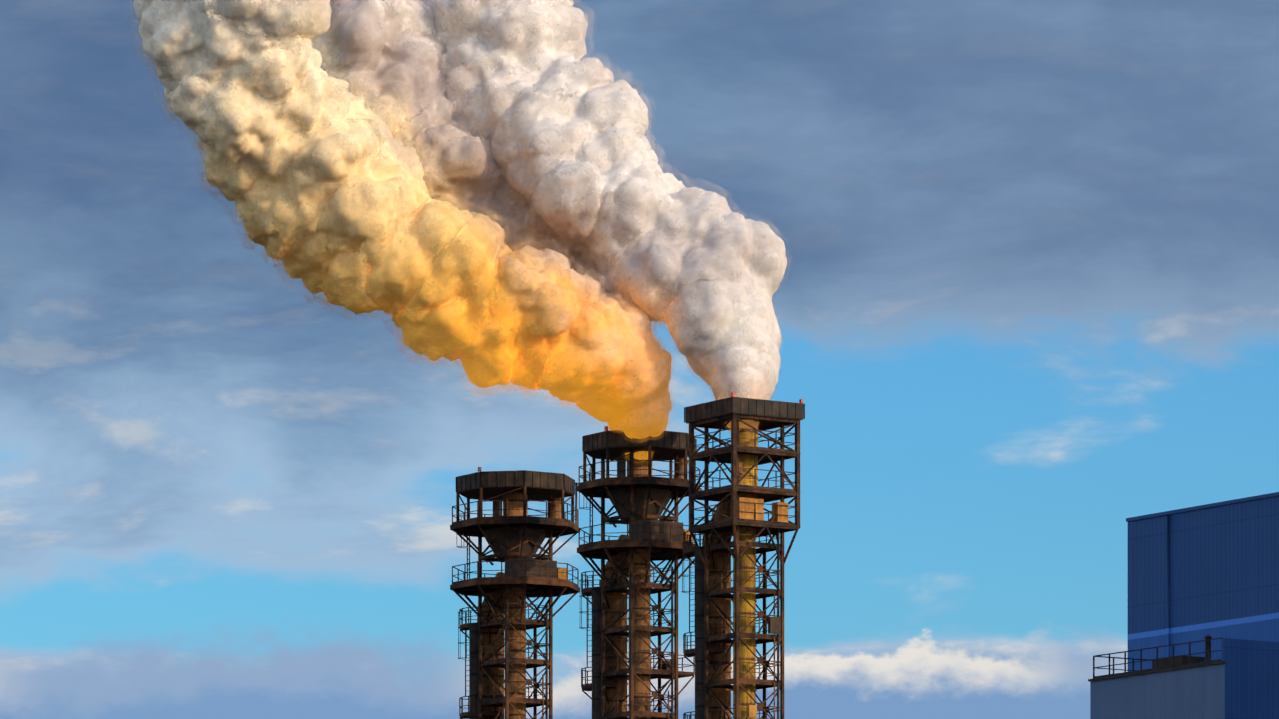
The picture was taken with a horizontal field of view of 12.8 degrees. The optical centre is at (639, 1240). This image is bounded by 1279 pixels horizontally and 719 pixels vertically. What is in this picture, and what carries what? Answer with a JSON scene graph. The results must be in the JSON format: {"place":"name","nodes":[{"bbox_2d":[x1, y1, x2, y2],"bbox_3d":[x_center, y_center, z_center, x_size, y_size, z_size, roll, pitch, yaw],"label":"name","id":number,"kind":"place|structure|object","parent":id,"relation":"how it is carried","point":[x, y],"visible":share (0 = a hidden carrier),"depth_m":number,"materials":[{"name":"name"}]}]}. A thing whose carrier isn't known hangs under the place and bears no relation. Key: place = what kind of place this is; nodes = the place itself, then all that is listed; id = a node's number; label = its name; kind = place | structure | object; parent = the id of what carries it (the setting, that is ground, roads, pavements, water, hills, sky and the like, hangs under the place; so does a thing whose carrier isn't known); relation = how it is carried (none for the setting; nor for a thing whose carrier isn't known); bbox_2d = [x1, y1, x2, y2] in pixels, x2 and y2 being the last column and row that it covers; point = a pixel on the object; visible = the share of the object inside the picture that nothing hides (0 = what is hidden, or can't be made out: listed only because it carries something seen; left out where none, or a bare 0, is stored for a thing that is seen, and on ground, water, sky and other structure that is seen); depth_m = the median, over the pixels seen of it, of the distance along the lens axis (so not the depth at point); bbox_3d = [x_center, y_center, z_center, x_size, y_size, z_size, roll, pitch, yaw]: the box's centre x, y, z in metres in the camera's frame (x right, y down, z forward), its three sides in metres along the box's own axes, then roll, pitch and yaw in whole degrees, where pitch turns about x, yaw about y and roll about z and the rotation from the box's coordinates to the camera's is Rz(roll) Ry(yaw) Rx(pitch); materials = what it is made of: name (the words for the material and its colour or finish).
{"place":"outdoors","nodes":[
{"label":"outdoors","id":0,"kind":"place"},
{"bbox_2d":[450,470,579,718],"bbox_3d":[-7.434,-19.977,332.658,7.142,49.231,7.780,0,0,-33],"label":"stack tower","id":1,"kind":"structure","parent":0,"point":[515,534],"depth_m":331.61,"materials":[{"name":"metal"}]},
{"bbox_2d":[478,467,578,523],"bbox_3d":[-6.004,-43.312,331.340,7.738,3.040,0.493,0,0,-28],"label":"tower fittings","id":2,"kind":"object","parent":1,"relation":"on","point":[479,470],"visible":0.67,"depth_m":332.75,"materials":[{"name":"metal"}]},
{"bbox_2d":[0,0,1278,718],"label":"sky","id":3,"kind":"structure","parent":0,"point":[1027,302],"materials":[{"name":"blue"}]},
{"bbox_2d":[1088,492,1278,718],"bbox_3d":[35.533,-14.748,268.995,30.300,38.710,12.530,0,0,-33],"label":"blue clad building","id":4,"kind":"structure","parent":0,"point":[1203,611],"depth_m":261.74,"materials":[{"name":"metal"}]},
{"label":"ground","id":5,"kind":"structure","parent":0,"visible":0},
{"bbox_2d":[577,430,701,718],"bbox_3d":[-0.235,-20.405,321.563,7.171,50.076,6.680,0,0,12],"label":"stack tower","id":6,"kind":"structure","parent":5,"relation":"on","point":[639,495],"depth_m":320.90,"materials":[{"name":"metal"}]},
{"bbox_2d":[133,0,671,459],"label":"smoke plume","id":7,"kind":"object","parent":6,"relation":"on","point":[433,312],"visible":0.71,"depth_m":310.18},
{"bbox_2d":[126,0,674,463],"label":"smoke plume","id":8,"kind":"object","parent":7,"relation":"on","point":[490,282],"visible":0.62,"depth_m":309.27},
{"bbox_2d":[604,426,694,702],"bbox_3d":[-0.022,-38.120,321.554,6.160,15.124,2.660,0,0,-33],"label":"fittings","id":9,"kind":"structure","parent":6,"relation":"on","point":[682,674],"depth_m":322.07,"materials":[{"name":"metal"}]},
{"bbox_2d":[682,397,804,718],"bbox_3d":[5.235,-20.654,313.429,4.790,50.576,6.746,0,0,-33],"label":"stack tower","id":10,"kind":"structure","parent":5,"relation":"on","point":[742,499],"depth_m":312.06,"materials":[{"name":"metal"}]},
{"bbox_2d":[310,0,791,433],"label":"smoke plume","id":11,"kind":"object","parent":10,"relation":"on","point":[694,275],"depth_m":316.80,"materials":[{"name":"white"}]},
{"bbox_2d":[731,392,802,717],"bbox_3d":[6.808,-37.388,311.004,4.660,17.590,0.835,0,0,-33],"label":"tower fittings","id":12,"kind":"object","parent":10,"relation":"attached to","point":[774,625],"visible":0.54,"depth_m":311.51,"materials":[{"name":"metal"}]}
]}

